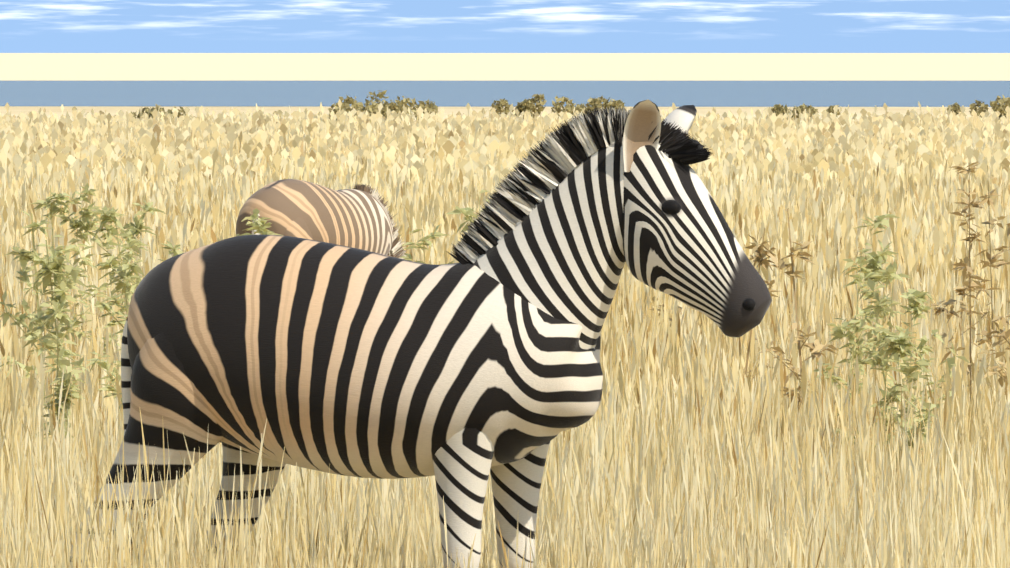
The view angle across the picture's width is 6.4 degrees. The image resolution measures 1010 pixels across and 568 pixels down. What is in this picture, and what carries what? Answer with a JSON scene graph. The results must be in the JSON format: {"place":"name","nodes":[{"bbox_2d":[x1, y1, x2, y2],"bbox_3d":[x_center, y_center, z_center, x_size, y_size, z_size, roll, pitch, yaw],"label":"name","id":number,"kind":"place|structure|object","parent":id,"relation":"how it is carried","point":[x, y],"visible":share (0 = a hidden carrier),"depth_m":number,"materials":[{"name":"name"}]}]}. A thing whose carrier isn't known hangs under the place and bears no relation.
{"place":"outdoors","nodes":[
{"label":"outdoors","id":0,"kind":"place"},
{"bbox_2d":[0,99,1009,567],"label":"grass","id":1,"kind":"structure","parent":0,"point":[676,451],"depth_m":38.60,"materials":[{"name":"beige plant"}]},
{"bbox_2d":[0,53,1009,125],"bbox_3d":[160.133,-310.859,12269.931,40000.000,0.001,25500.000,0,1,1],"label":"ground","id":2,"kind":"structure","parent":0,"point":[504,66],"depth_m":1050.66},
{"bbox_2d":[0,211,73,409],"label":"forb","id":3,"kind":"object","parent":2,"relation":"on","point":[25,256],"visible":0.73,"depth_m":37.90,"materials":[{"name":"plant"}]},
{"bbox_2d":[24,300,84,468],"bbox_3d":[-1.656,0.538,33.359,0.226,0.965,0.362,0,1,-11],"label":"forb","id":4,"kind":"object","parent":2,"relation":"on","point":[50,344],"visible":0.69,"depth_m":33.33,"materials":[{"name":"plant"}]},
{"bbox_2d":[25,240,94,463],"bbox_3d":[-1.714,0.404,34.982,0.276,1.151,0.370,0,1,-5],"label":"forb","id":5,"kind":"object","parent":2,"relation":"on","point":[54,264],"visible":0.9,"depth_m":34.90,"materials":[{"name":"green plant"}]},
{"bbox_2d":[31,185,94,352],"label":"forb","id":6,"kind":"object","parent":2,"relation":"on","point":[54,209],"visible":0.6,"depth_m":45.89,"materials":[{"name":"plant"}]},
{"bbox_2d":[54,183,121,354],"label":"forb","id":7,"kind":"object","parent":2,"relation":"on","point":[86,214],"visible":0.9,"depth_m":43.99,"materials":[{"name":"green plant"}]},
{"bbox_2d":[98,384,122,434],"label":"forb","id":8,"kind":"object","parent":2,"relation":"on","point":[107,387],"visible":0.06,"depth_m":34.05,"materials":[{"name":"green plant"}]},
{"bbox_2d":[86,251,144,397],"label":"forb","id":9,"kind":"object","parent":2,"relation":"on","point":[135,269],"visible":0.29,"depth_m":36.92,"materials":[{"name":"plant"}]},
{"bbox_2d":[90,206,141,391],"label":"forb","id":10,"kind":"object","parent":2,"relation":"on","point":[111,215],"visible":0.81,"depth_m":38.97,"materials":[{"name":"green plant"}]},
{"bbox_2d":[102,195,165,350],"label":"forb","id":11,"kind":"object","parent":2,"relation":"on","point":[139,224],"visible":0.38,"depth_m":40.05,"materials":[{"name":"green plant"}]},
{"bbox_2d":[131,103,185,125],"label":"bush","id":12,"kind":"object","parent":2,"relation":"on","point":[147,110],"visible":0.21,"depth_m":214.57,"materials":[{"name":"green plant"}]},
{"bbox_2d":[158,241,182,260],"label":"forb","id":13,"kind":"object","parent":2,"relation":"on","point":[175,251],"visible":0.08,"depth_m":41.80,"materials":[{"name":"plant"}]},
{"bbox_2d":[236,208,283,235],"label":"forb","id":14,"kind":"object","parent":2,"relation":"on","point":[263,230],"visible":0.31,"depth_m":43.87,"materials":[{"name":"plant"}]},
{"bbox_2d":[236,179,407,258],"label":"zebra","id":15,"kind":"object","parent":2,"relation":"on","point":[357,216],"visible":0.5,"depth_m":48.64},
{"bbox_2d":[328,90,438,123],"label":"bush","id":16,"kind":"object","parent":2,"relation":"on","point":[359,106],"visible":0.46,"depth_m":214.97,"materials":[{"name":"green plant"}]},
{"bbox_2d":[375,99,436,122],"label":"bush","id":17,"kind":"object","parent":2,"relation":"on","point":[411,108],"depth_m":231.81,"materials":[{"name":"green plant"}]},
{"bbox_2d":[70,99,771,567],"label":"zebra","id":18,"kind":"object","parent":2,"relation":"on","point":[470,371],"visible":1,"depth_m":24.66},
{"bbox_2d":[400,223,454,264],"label":"forb","id":19,"kind":"object","parent":2,"relation":"on","point":[424,240],"visible":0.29,"depth_m":40.91,"materials":[{"name":"plant"}]},
{"bbox_2d":[444,183,487,232],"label":"forb","id":20,"kind":"object","parent":2,"relation":"on","point":[467,211],"visible":0.08,"depth_m":33.98,"materials":[{"name":"green plant"}]},
{"bbox_2d":[489,93,580,118],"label":"bush","id":21,"kind":"object","parent":2,"relation":"on","point":[528,105],"visible":0.75,"depth_m":237.20,"materials":[{"name":"green plant"}]},
{"bbox_2d":[569,96,625,113],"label":"bush","id":22,"kind":"object","parent":2,"relation":"on","point":[596,103],"visible":0.48,"depth_m":244.46,"materials":[{"name":"plant"}]},
{"bbox_2d":[648,296,681,323],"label":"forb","id":23,"kind":"object","parent":2,"relation":"on","point":[679,307],"visible":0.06,"depth_m":48.05,"materials":[{"name":"beige plant"}]},
{"bbox_2d":[744,228,779,400],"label":"forb","id":24,"kind":"object","parent":2,"relation":"on","point":[761,253],"visible":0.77,"depth_m":39.86,"materials":[{"name":"plant"}]},
{"bbox_2d":[760,208,838,407],"bbox_3d":[1.154,0.328,35.917,0.278,1.254,0.288,1,2,28],"label":"forb","id":25,"kind":"object","parent":2,"relation":"on","point":[815,346],"visible":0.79,"depth_m":35.95,"materials":[{"name":"brown plant"}]},
{"bbox_2d":[771,103,839,119],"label":"bush","id":26,"kind":"object","parent":2,"relation":"on","point":[777,109],"visible":0.46,"depth_m":224.85,"materials":[{"name":"green plant"}]},
{"bbox_2d":[814,249,894,415],"bbox_3d":[1.448,0.378,37.954,0.319,1.050,0.356,1,2,32],"label":"forb","id":27,"kind":"object","parent":2,"relation":"on","point":[837,332],"visible":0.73,"depth_m":37.93,"materials":[{"name":"plant"}]},
{"bbox_2d":[840,214,901,375],"bbox_3d":[1.631,0.273,39.849,0.293,1.162,0.343,1,2,24],"label":"forb","id":28,"kind":"object","parent":2,"relation":"on","point":[873,265],"visible":0.56,"depth_m":39.84,"materials":[{"name":"plant"}]},
{"bbox_2d":[833,259,925,447],"bbox_3d":[1.421,0.458,33.833,0.377,1.101,0.315,-1,2,-39],"label":"forb","id":29,"kind":"object","parent":2,"relation":"on","point":[880,360],"visible":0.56,"depth_m":33.83,"materials":[{"name":"plant"}]},
{"bbox_2d":[875,327,935,466],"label":"forb","id":30,"kind":"object","parent":2,"relation":"on","point":[896,344],"visible":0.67,"depth_m":32.85,"materials":[{"name":"green plant"}]},
{"bbox_2d":[883,276,968,433],"bbox_3d":[1.681,0.443,36.380,0.244,1.000,0.523,1,2,31],"label":"forb","id":31,"kind":"object","parent":2,"relation":"on","point":[919,297],"visible":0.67,"depth_m":36.39,"materials":[{"name":"green plant"}]},
{"bbox_2d":[931,188,990,338],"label":"forb","id":32,"kind":"object","parent":2,"relation":"on","point":[960,290],"visible":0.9,"depth_m":44.92,"materials":[{"name":"plant"}]},
{"bbox_2d":[940,162,995,400],"bbox_3d":[1.984,0.179,38.814,0.238,1.405,0.239,0,1,-12],"label":"forb","id":33,"kind":"object","parent":2,"relation":"on","point":[965,267],"visible":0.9,"depth_m":38.77,"materials":[{"name":"brown plant"}]},
{"bbox_2d":[946,95,1009,118],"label":"bush","id":34,"kind":"object","parent":2,"relation":"on","point":[999,105],"visible":0.71,"depth_m":239.61,"materials":[{"name":"plant"}]},
{"bbox_2d":[952,165,1009,373],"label":"forb","id":35,"kind":"object","parent":2,"relation":"on","point":[989,200],"visible":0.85,"depth_m":41.86,"materials":[{"name":"brown plant"}]},
{"bbox_2d":[977,223,1009,386],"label":"forb","id":36,"kind":"object","parent":2,"relation":"on","point":[1004,335],"visible":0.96,"depth_m":36.89,"materials":[{"name":"brown plant"}]},
{"bbox_2d":[0,81,1009,106],"bbox_3d":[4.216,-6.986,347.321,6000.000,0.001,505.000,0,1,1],"label":"water","id":37,"kind":"structure","parent":0,"point":[488,93],"depth_m":422.19,"materials":[{"name":"blue liquid"}]},
{"bbox_2d":[0,0,1009,52],"label":"sky","id":38,"kind":"structure","parent":0,"point":[26,26],"materials":[{"name":"blue"}]}
]}

